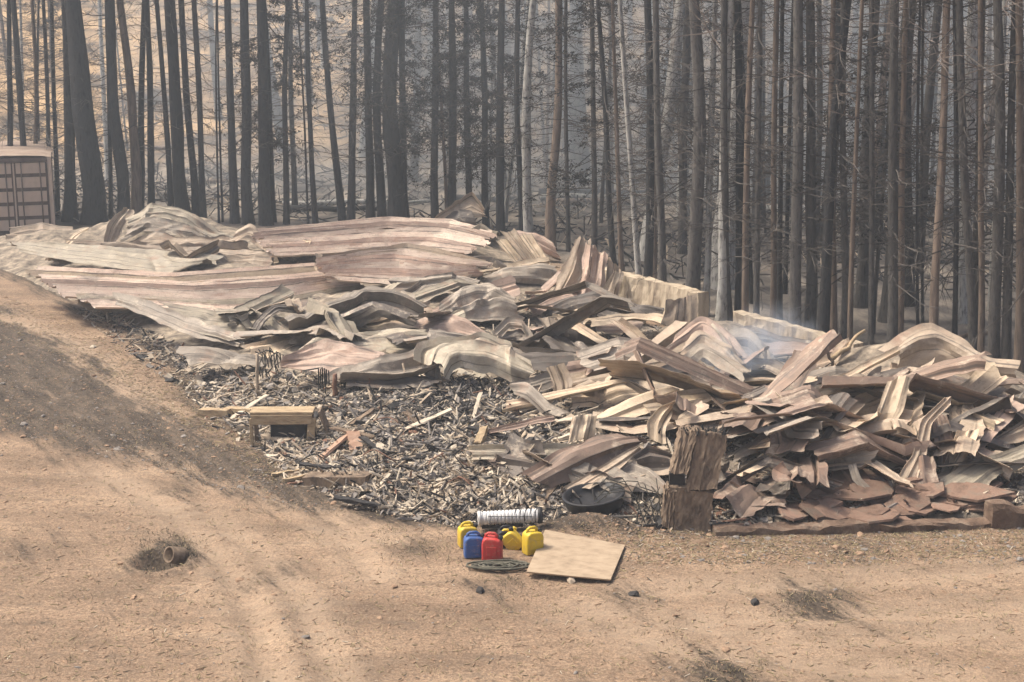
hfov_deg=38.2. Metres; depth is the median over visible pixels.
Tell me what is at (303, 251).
roof sheet
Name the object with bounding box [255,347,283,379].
wire tangle
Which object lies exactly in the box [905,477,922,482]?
rusty slab
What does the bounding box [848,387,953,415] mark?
metal scrap
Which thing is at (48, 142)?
burnt tree
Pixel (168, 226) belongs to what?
roof sheet
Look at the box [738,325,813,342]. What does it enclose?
roof sheet
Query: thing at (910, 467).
roof sheet
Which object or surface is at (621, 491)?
bent wire
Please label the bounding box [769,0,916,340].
burnt tree
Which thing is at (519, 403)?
metal scrap
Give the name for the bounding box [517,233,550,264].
roof sheet
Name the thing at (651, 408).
metal scrap
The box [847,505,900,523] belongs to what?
rusty slab
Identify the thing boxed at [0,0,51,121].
burnt tree
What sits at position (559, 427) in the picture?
broken board
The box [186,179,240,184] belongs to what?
fallen tree
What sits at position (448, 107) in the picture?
burnt tree
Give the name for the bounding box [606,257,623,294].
roof sheet
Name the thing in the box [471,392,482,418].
broken board
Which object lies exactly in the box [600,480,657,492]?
bent wire
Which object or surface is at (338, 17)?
burnt tree
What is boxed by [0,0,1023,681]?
ground
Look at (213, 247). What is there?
metal scrap
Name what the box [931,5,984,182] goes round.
burnt tree
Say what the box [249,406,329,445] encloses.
timber bench
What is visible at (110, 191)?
burnt tree
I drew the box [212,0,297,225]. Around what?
burnt tree
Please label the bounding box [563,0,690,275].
burnt tree
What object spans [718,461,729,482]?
metal scrap
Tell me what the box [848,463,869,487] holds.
roof sheet
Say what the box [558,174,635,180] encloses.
fallen tree
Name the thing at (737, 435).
metal scrap
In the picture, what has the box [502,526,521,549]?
fuel can
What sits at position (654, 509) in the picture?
metal rod
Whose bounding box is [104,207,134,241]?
roof sheet
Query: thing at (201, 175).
burnt tree
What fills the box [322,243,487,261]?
roof sheet
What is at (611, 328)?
metal scrap
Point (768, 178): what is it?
burnt tree
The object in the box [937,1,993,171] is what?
burnt tree
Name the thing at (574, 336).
sheet
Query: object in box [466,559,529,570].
coiled rope
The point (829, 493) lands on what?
rusty slab
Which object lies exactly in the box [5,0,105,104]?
burnt tree
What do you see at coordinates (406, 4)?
burnt tree
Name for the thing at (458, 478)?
bent rod
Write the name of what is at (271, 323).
metal scrap
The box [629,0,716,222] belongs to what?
burnt tree
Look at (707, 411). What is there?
metal scrap
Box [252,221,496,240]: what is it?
roof sheet
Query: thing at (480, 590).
stone
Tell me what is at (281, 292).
metal scrap
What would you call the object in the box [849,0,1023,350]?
burnt tree
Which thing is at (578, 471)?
metal scrap
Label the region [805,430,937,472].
metal scrap
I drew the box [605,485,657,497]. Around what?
bent wire
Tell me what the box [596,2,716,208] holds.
burnt tree
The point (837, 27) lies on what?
burnt tree
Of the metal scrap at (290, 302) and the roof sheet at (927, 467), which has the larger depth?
the metal scrap at (290, 302)
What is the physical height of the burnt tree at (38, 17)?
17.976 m
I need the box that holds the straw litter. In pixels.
[0,296,1023,681]
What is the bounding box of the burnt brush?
[0,0,1015,294]
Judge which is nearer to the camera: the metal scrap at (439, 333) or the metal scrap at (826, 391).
the metal scrap at (826, 391)
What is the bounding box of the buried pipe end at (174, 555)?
[163,546,187,564]
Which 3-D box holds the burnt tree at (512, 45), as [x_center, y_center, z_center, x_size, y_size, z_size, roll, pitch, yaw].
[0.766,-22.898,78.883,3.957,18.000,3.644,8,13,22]
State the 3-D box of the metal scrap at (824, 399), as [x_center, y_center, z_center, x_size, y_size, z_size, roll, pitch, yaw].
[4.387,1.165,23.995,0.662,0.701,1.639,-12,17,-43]
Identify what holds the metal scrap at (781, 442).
on the metal scrap at (845, 400)
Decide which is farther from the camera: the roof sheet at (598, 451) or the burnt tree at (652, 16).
the burnt tree at (652, 16)
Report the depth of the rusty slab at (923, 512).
22.04 m
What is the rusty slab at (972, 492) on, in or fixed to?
on the rusty slab at (900, 489)
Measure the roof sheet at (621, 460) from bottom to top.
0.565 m
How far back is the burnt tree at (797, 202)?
32.94 m
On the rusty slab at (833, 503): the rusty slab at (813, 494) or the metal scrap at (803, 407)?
the rusty slab at (813, 494)
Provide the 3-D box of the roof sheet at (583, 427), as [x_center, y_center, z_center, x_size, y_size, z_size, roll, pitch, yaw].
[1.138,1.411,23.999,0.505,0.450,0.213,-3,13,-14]
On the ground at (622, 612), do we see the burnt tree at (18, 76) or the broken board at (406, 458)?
the burnt tree at (18, 76)
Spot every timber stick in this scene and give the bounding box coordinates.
[271,468,304,476]
[282,474,305,481]
[375,470,392,488]
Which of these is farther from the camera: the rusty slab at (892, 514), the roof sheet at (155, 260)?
the roof sheet at (155, 260)
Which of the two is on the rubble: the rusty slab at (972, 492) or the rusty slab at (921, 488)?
the rusty slab at (921, 488)
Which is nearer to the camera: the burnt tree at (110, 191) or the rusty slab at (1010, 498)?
the rusty slab at (1010, 498)
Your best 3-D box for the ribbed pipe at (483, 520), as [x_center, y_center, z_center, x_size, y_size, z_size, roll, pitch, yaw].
[-0.029,2.557,21.412,0.935,0.276,0.247,-2,13,-5]
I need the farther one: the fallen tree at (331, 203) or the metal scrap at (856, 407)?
the fallen tree at (331, 203)
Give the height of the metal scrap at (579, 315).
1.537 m
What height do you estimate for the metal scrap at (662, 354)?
1.268 m
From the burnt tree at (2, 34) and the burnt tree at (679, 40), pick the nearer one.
the burnt tree at (679, 40)
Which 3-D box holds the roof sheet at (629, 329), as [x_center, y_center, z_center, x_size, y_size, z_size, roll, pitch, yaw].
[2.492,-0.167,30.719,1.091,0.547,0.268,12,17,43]
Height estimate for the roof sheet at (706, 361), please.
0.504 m
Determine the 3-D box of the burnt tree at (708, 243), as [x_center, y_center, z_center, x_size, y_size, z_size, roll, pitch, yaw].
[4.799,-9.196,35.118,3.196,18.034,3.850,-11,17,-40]
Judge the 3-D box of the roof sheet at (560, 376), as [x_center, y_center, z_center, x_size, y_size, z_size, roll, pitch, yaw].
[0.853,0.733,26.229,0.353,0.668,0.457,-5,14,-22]
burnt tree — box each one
[0,0,31,111]
[0,0,44,145]
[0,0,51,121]
[0,0,62,143]
[0,0,63,145]
[0,0,76,158]
[0,52,46,144]
[1,0,97,187]
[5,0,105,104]
[17,0,104,221]
[18,1,63,215]
[18,3,124,220]
[34,0,120,225]
[48,0,140,218]
[65,0,157,213]
[81,0,128,179]
[89,0,146,149]
[89,0,171,214]
[92,0,188,208]
[106,0,191,204]
[136,0,205,206]
[138,0,228,215]
[141,0,215,212]
[142,0,252,217]
[178,0,302,224]
[179,0,257,223]
[186,0,239,120]
[209,0,340,222]
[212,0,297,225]
[215,0,219,222]
[217,0,223,221]
[217,0,340,224]
[240,1,301,151]
[246,0,344,223]
[249,0,324,204]
[269,0,346,101]
[280,0,373,220]
[293,0,357,130]
[296,0,309,223]
[299,0,347,50]
[299,0,361,68]
[300,0,389,219]
[315,0,426,217]
[322,0,471,216]
[330,0,398,156]
[332,0,461,217]
[344,0,463,217]
[362,0,448,181]
[382,0,494,217]
[382,0,496,208]
[393,0,542,207]
[405,0,423,69]
[405,0,462,104]
[407,0,414,38]
[412,0,536,194]
[413,0,492,185]
[414,0,538,229]
[421,0,457,60]
[428,0,552,235]
[443,1,506,147]
[456,0,584,230]
[458,0,545,209]
[459,1,537,195]
[462,0,554,222]
[474,0,536,144]
[474,0,586,232]
[477,0,542,93]
[487,0,604,249]
[507,0,544,55]
[507,1,586,142]
[509,2,571,170]
[512,0,690,249]
[515,0,620,251]
[520,0,584,187]
[532,0,604,153]
[539,0,619,176]
[543,3,618,170]
[545,0,678,264]
[546,2,645,197]
[547,0,689,271]
[553,3,664,222]
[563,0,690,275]
[571,0,691,276]
[590,1,720,278]
[595,0,735,281]
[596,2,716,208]
[598,0,718,260]
[600,0,758,297]
[616,0,692,134]
[618,0,668,129]
[618,0,719,158]
[623,0,661,59]
[624,9,668,134]
[626,0,769,175]
[627,0,642,41]
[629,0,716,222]
[630,0,742,320]
[633,0,719,254]
[639,0,818,320]
[641,0,786,316]
[659,0,720,216]
[661,0,820,303]
[661,4,770,204]
[667,0,820,310]
[674,0,790,289]
[680,0,835,314]
[688,1,785,182]
[689,3,767,196]
[694,0,883,318]
[704,1,712,19]
[713,0,859,319]
[715,0,878,325]
[715,1,805,226]
[734,0,852,293]
[735,0,898,329]
[737,0,792,311]
[750,0,829,215]
[750,0,921,333]
[751,0,784,125]
[751,0,912,332]
[753,0,791,237]
[757,0,932,339]
[762,1,839,260]
[765,0,805,107]
[765,0,805,202]
[765,2,791,134]
[769,0,791,63]
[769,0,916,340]
[772,0,830,249]
[779,0,936,344]
[781,0,975,333]
[783,0,855,195]
[804,2,855,129]
[804,4,857,156]
[810,0,978,342]
[816,0,950,225]
[816,0,952,308]
[823,0,951,322]
[828,3,899,195]
[837,0,925,249]
[840,0,952,333]
[847,0,882,128]
[847,0,924,167]
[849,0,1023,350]
[849,2,952,306]
[852,1,899,165]
[856,0,959,327]
[866,0,1023,325]
[866,1,941,133]
[875,0,1023,318]
[878,0,882,45]
[878,0,1015,334]
[881,0,972,323]
[891,0,1023,358]
[898,0,989,323]
[912,1,963,181]
[914,0,986,278]
[915,14,993,161]
[916,4,986,213]
[920,0,1023,358]
[921,0,1008,352]
[930,1,967,146]
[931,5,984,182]
[933,0,1023,240]
[933,0,1023,310]
[936,25,1023,346]
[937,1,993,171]
[938,0,990,107]
[949,0,1015,220]
[964,2,1023,98]
[993,0,1023,125]
[1002,0,1023,373]
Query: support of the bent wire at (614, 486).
on the black tub
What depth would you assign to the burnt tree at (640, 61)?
66.49 m
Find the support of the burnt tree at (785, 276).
on the ground at (622, 612)
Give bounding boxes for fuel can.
[457,521,477,547]
[463,531,484,558]
[482,532,502,559]
[497,525,516,547]
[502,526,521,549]
[522,526,543,555]
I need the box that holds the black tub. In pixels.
[562,482,624,514]
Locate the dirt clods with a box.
[0,324,1023,681]
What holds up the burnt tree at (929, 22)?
on the ground at (622, 612)
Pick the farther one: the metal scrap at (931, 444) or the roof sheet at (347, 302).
the roof sheet at (347, 302)
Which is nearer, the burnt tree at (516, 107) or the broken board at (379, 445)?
the broken board at (379, 445)
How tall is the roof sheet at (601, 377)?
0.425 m
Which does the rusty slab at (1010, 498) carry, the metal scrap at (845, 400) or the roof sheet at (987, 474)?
the roof sheet at (987, 474)
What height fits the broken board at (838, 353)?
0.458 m
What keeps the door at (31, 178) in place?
in the shipping container
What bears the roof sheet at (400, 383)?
on the rubble
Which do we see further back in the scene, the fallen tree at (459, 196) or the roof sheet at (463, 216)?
the fallen tree at (459, 196)
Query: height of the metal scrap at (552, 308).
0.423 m
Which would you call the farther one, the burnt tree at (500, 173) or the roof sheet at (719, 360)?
the burnt tree at (500, 173)
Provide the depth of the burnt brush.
60.10 m
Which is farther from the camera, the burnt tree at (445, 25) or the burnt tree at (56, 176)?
the burnt tree at (445, 25)
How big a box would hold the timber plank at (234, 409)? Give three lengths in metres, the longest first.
0.787 x 0.218 x 0.092 m
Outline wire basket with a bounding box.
[488,516,533,535]
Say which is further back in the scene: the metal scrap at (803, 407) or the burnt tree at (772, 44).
the burnt tree at (772, 44)
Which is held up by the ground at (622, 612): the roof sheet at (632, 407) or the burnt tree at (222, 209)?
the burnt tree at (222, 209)
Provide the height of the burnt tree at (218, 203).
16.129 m
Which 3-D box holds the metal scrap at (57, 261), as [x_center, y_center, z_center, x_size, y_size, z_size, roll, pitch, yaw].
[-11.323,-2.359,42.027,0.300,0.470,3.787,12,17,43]
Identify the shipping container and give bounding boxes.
[0,140,54,235]
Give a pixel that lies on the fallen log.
(964, 336)
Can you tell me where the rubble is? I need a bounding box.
[72,277,1023,531]
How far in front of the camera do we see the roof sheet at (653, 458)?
22.99 m
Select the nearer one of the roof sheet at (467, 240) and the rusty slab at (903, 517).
the rusty slab at (903, 517)
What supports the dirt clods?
on the ground at (622, 612)
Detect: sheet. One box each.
[6,222,72,239]
[7,242,223,271]
[25,266,317,282]
[35,263,313,277]
[39,271,324,284]
[40,276,336,289]
[53,279,339,294]
[57,282,359,301]
[63,238,278,265]
[65,228,88,243]
[76,285,363,304]
[77,299,126,311]
[80,289,360,311]
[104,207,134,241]
[112,292,243,347]
[115,231,251,250]
[120,216,208,241]
[125,203,233,237]
[159,302,288,340]
[176,346,273,366]
[232,224,269,250]
[241,317,417,357]
[244,304,306,344]
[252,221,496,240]
[256,216,492,235]
[256,231,490,247]
[264,227,484,241]
[266,236,476,250]
[266,242,471,256]
[276,256,313,263]
[276,286,426,343]
[280,339,385,372]
[299,328,427,350]
[314,248,492,267]
[316,254,475,268]
[317,268,482,276]
[319,332,440,382]
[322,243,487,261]
[322,261,477,272]
[332,271,473,285]
[339,375,441,388]
[404,275,480,301]
[413,332,534,381]
[414,314,484,334]
[422,362,442,381]
[435,192,487,218]
[439,283,524,321]
[446,209,475,224]
[460,223,500,249]
[465,443,575,459]
[474,256,506,272]
[477,257,549,272]
[480,263,558,284]
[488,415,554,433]
[494,316,532,336]
[497,239,524,261]
[501,228,534,259]
[509,382,567,418]
[517,230,560,260]
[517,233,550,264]
[519,433,647,487]
[524,294,573,316]
[526,530,624,580]
[537,317,556,348]
[543,291,663,316]
[544,321,595,344]
[546,363,572,401]
[552,313,607,343]
[553,236,590,293]
[564,445,641,488]
[566,316,748,372]
[568,414,596,442]
[570,330,747,380]
[570,380,683,408]
[572,366,714,387]
[576,243,607,293]
[583,313,665,326]
[596,386,679,418]
[598,343,748,390]
[603,271,619,292]
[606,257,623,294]
[610,317,648,339]
[621,460,665,494]
[633,446,671,476]
[647,401,674,443]
[661,293,697,330]
[669,403,699,434]
[676,414,703,430]
[677,388,732,397]
[680,393,723,404]
[700,355,753,377]
[712,383,819,390]
[722,453,843,489]
[723,432,769,462]
[728,328,770,370]
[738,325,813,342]
[766,341,835,357]
[785,450,807,460]
[803,373,842,385]
[811,454,897,467]
[812,337,850,370]
[839,346,902,375]
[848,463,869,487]
[851,366,882,397]
[854,388,884,414]
[873,375,910,438]
[878,322,1020,388]
[880,366,967,384]
[892,396,950,486]
[906,454,938,483]
[932,414,953,468]
[939,444,1023,484]
[940,428,979,472]
[995,419,1023,444]
[1010,396,1023,413]
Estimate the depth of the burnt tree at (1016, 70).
29.46 m
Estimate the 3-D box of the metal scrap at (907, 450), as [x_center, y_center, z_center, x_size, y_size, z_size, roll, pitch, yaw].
[5.133,1.400,23.448,2.950,0.771,0.511,5,14,23]
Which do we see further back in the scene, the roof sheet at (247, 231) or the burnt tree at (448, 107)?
the burnt tree at (448, 107)
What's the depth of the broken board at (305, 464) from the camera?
24.05 m
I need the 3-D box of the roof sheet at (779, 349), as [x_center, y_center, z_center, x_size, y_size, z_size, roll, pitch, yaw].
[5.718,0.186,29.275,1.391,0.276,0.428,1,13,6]
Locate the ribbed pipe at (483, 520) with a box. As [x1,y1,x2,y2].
[477,507,542,528]
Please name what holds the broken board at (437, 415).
on the rubble
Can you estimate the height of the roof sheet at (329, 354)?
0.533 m
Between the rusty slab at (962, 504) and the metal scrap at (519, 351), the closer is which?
the rusty slab at (962, 504)
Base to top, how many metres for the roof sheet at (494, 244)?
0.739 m
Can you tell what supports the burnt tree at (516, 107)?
on the ground at (622, 612)
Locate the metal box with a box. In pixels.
[270,424,306,437]
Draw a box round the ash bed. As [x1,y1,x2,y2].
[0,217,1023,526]
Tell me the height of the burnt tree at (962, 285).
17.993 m
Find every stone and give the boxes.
[476,586,484,593]
[566,577,574,583]
[628,591,638,596]
[750,598,758,605]
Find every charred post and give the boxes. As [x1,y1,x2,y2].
[332,374,337,396]
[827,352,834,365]
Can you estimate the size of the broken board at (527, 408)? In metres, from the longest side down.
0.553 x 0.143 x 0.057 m
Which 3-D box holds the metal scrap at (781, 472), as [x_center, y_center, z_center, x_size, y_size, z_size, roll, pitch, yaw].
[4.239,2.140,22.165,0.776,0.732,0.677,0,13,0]
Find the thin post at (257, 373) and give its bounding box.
[255,353,258,395]
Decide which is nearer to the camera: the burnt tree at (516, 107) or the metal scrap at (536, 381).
the metal scrap at (536, 381)
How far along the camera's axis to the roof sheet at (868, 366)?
25.71 m
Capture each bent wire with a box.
[593,477,625,484]
[594,485,638,499]
[596,490,647,504]
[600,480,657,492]
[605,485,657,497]
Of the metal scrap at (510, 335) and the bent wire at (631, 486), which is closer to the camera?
the bent wire at (631, 486)
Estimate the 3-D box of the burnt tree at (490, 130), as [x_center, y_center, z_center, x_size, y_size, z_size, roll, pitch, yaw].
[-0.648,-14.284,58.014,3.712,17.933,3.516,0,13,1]
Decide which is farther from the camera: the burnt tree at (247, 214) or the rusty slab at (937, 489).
the burnt tree at (247, 214)
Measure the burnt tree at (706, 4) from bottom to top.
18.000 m
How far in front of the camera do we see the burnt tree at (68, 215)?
52.34 m
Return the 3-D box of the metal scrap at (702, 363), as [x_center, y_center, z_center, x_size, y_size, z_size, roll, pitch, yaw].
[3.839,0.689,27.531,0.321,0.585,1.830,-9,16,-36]
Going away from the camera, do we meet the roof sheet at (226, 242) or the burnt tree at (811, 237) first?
the burnt tree at (811, 237)
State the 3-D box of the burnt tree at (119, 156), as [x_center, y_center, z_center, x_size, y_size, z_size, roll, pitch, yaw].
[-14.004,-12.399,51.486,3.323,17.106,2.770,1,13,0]
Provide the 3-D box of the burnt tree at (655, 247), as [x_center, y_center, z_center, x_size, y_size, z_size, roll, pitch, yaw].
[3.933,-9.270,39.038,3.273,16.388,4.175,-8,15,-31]
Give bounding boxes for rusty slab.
[777,504,810,519]
[778,507,802,521]
[793,506,805,511]
[799,499,824,519]
[801,497,842,507]
[803,489,825,499]
[809,510,838,520]
[814,502,851,519]
[815,487,840,498]
[827,469,870,489]
[833,489,846,500]
[841,467,891,482]
[841,490,890,500]
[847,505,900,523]
[849,479,893,500]
[849,504,889,515]
[866,495,893,504]
[884,493,930,517]
[892,482,944,497]
[895,485,921,493]
[897,501,937,515]
[897,516,911,519]
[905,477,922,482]
[911,482,950,497]
[930,496,973,507]
[931,502,960,512]
[940,482,1015,502]
[944,482,984,507]
[959,495,1018,511]
[989,479,1002,486]
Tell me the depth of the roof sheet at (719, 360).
26.93 m
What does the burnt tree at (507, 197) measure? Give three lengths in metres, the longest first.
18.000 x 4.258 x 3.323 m
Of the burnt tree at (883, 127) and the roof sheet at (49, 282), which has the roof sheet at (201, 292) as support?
the roof sheet at (49, 282)
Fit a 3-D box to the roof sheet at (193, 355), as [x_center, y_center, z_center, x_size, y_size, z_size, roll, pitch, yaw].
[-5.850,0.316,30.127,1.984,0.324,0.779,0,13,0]
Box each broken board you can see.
[230,394,268,418]
[260,433,293,441]
[299,462,340,469]
[314,411,318,418]
[329,426,375,438]
[333,494,381,506]
[348,408,375,425]
[358,436,383,450]
[376,442,383,456]
[400,408,452,431]
[401,456,422,460]
[402,411,423,426]
[466,425,508,439]
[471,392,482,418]
[509,406,535,412]
[516,400,557,419]
[528,425,564,433]
[536,415,577,426]
[536,485,558,500]
[551,430,595,441]
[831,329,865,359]
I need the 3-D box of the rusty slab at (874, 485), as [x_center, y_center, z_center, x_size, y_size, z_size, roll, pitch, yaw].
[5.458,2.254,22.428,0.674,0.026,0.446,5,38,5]
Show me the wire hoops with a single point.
(326, 381)
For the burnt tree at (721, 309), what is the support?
on the ground at (622, 612)
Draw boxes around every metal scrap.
[51,258,70,263]
[159,239,219,257]
[213,307,287,329]
[215,307,266,330]
[218,283,295,326]
[232,324,367,340]
[257,298,302,312]
[273,301,413,336]
[306,297,361,342]
[367,301,432,324]
[384,282,401,288]
[385,332,424,345]
[386,348,485,378]
[388,272,476,290]
[397,291,415,298]
[404,328,516,351]
[406,308,451,318]
[407,279,472,300]
[408,308,464,328]
[424,275,519,312]
[487,432,545,477]
[499,329,568,343]
[502,378,680,411]
[510,372,552,390]
[511,332,577,350]
[512,295,632,347]
[513,347,523,354]
[514,321,643,332]
[516,281,635,310]
[518,304,595,314]
[519,346,575,352]
[520,351,580,370]
[522,449,552,465]
[525,270,581,293]
[530,292,578,298]
[535,305,644,329]
[568,462,642,502]
[570,341,587,349]
[573,320,686,387]
[576,337,652,370]
[584,463,636,477]
[585,368,593,374]
[596,399,708,433]
[597,384,767,422]
[598,359,741,399]
[615,337,754,395]
[631,337,696,413]
[641,468,669,475]
[643,398,752,415]
[672,406,798,425]
[698,360,718,371]
[698,385,822,435]
[701,350,816,413]
[702,389,853,413]
[703,388,763,430]
[707,408,721,411]
[708,346,769,386]
[713,475,770,517]
[715,358,783,374]
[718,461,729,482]
[719,362,755,375]
[719,401,862,423]
[723,471,764,483]
[724,329,842,428]
[727,425,767,438]
[733,376,817,384]
[736,397,836,438]
[736,419,867,476]
[745,400,929,457]
[746,409,913,448]
[749,365,848,385]
[751,364,764,370]
[753,416,838,435]
[755,392,857,494]
[758,447,877,473]
[759,491,790,507]
[764,395,832,426]
[765,385,809,454]
[772,461,814,500]
[775,392,913,487]
[789,440,815,453]
[791,455,829,487]
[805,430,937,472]
[815,373,884,394]
[815,373,1002,405]
[822,411,881,431]
[831,388,860,395]
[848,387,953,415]
[848,402,864,413]
[865,363,897,374]
[869,460,1023,468]
[887,419,1014,450]
[890,358,934,434]
[892,350,991,379]
[903,438,944,456]
[907,361,1007,405]
[927,439,1012,480]
[932,386,1010,455]
[937,450,1002,478]
[950,394,1023,460]
[951,402,1003,430]
[952,396,1023,423]
[978,448,993,455]
[987,386,1020,396]
[997,377,1023,386]
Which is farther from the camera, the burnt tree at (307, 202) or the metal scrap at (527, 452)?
the burnt tree at (307, 202)
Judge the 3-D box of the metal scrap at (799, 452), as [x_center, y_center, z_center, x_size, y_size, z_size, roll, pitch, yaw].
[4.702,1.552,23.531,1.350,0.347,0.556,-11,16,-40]
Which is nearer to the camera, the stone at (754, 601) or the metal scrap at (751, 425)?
the stone at (754, 601)
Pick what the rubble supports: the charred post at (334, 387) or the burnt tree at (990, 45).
the charred post at (334, 387)
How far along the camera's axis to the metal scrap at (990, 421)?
23.86 m
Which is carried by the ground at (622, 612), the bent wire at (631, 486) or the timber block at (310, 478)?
the timber block at (310, 478)
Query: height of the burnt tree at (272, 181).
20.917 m
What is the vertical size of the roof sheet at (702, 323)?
0.894 m
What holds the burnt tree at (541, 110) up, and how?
on the ground at (622, 612)
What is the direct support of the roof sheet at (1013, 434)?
on the rubble
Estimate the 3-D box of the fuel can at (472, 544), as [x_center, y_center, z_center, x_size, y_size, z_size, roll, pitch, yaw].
[-0.514,2.793,20.396,0.303,0.372,0.198,-2,13,-8]
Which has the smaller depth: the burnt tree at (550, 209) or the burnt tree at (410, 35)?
the burnt tree at (550, 209)
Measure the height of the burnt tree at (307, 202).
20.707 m
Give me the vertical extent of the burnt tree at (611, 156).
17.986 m
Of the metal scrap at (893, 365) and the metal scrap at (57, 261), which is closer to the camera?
the metal scrap at (893, 365)
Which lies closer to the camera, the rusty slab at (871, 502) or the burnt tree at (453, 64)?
the rusty slab at (871, 502)
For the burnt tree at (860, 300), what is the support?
on the ground at (622, 612)
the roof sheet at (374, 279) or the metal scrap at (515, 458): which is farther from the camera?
the roof sheet at (374, 279)
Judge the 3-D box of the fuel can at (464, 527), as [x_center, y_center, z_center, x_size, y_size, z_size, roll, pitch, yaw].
[-0.612,2.703,20.778,0.286,0.362,0.198,-4,13,-17]
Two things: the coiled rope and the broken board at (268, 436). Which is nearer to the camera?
the coiled rope
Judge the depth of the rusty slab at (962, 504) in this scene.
22.27 m
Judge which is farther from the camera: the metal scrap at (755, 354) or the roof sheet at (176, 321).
the roof sheet at (176, 321)
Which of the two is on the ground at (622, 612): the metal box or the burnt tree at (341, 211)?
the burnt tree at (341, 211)
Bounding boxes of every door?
[0,162,16,231]
[14,161,50,225]
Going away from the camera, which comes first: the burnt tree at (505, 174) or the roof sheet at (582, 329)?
the roof sheet at (582, 329)
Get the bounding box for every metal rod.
[622,478,645,522]
[640,487,659,524]
[644,484,654,521]
[647,493,662,523]
[656,477,660,516]
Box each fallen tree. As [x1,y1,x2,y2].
[99,142,171,149]
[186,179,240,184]
[282,199,429,205]
[290,205,376,211]
[456,194,516,201]
[538,188,645,194]
[540,193,690,199]
[556,198,705,204]
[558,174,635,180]
[766,205,850,211]
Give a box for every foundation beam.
[711,517,990,535]
[984,499,1023,528]
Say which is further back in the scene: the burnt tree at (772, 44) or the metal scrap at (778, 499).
the burnt tree at (772, 44)
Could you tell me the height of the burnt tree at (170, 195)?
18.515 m
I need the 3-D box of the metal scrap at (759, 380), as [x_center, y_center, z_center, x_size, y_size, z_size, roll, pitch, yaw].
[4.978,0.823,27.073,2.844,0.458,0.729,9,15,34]
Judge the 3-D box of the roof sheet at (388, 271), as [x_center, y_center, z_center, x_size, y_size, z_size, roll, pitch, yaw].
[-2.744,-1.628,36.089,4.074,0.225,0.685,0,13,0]
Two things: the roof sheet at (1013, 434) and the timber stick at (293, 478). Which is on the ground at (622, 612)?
the timber stick at (293, 478)
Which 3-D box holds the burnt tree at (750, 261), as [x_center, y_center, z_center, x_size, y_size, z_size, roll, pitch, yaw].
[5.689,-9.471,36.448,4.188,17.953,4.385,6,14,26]
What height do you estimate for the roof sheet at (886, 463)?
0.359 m
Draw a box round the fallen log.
[960,331,987,338]
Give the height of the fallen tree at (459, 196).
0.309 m
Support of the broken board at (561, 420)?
on the rubble
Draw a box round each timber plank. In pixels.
[225,406,251,412]
[319,429,357,459]
[346,431,362,449]
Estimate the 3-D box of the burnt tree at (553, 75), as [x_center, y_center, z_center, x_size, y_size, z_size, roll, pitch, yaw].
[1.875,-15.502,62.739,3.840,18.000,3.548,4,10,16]
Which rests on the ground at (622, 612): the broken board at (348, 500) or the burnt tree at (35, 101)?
the burnt tree at (35, 101)
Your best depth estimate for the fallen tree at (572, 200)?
57.55 m
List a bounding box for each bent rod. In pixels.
[299,454,329,462]
[363,449,396,462]
[402,396,422,413]
[428,452,448,465]
[444,477,472,485]
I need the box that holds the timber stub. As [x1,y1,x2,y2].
[474,425,487,444]
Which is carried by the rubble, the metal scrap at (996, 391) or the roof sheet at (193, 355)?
the metal scrap at (996, 391)
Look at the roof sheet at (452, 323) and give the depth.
31.14 m
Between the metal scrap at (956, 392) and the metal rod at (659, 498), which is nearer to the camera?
the metal rod at (659, 498)
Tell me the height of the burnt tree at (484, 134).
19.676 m
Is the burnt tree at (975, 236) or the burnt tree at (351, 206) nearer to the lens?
the burnt tree at (975, 236)
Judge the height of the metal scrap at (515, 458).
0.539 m
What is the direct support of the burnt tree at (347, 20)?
on the ground at (622, 612)
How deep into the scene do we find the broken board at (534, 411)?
25.76 m
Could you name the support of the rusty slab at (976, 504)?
on the rusty slab at (945, 507)
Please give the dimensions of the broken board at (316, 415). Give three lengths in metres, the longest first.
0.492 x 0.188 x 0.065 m
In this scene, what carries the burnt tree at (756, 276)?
on the ground at (622, 612)
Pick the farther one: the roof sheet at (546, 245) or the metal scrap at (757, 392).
the roof sheet at (546, 245)
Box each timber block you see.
[197,407,232,416]
[302,471,374,487]
[661,424,728,531]
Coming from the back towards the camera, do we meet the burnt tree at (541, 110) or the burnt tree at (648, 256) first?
the burnt tree at (541, 110)
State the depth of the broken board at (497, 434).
24.38 m
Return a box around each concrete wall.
[605,267,708,317]
[733,310,862,347]
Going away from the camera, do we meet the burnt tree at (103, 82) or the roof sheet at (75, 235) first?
the roof sheet at (75, 235)
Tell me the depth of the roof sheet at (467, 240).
42.32 m
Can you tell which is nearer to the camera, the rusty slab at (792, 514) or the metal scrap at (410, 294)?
the rusty slab at (792, 514)
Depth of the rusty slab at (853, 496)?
22.22 m
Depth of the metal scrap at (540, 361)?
29.37 m
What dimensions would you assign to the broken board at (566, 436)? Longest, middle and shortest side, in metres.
0.784 x 0.111 x 0.080 m

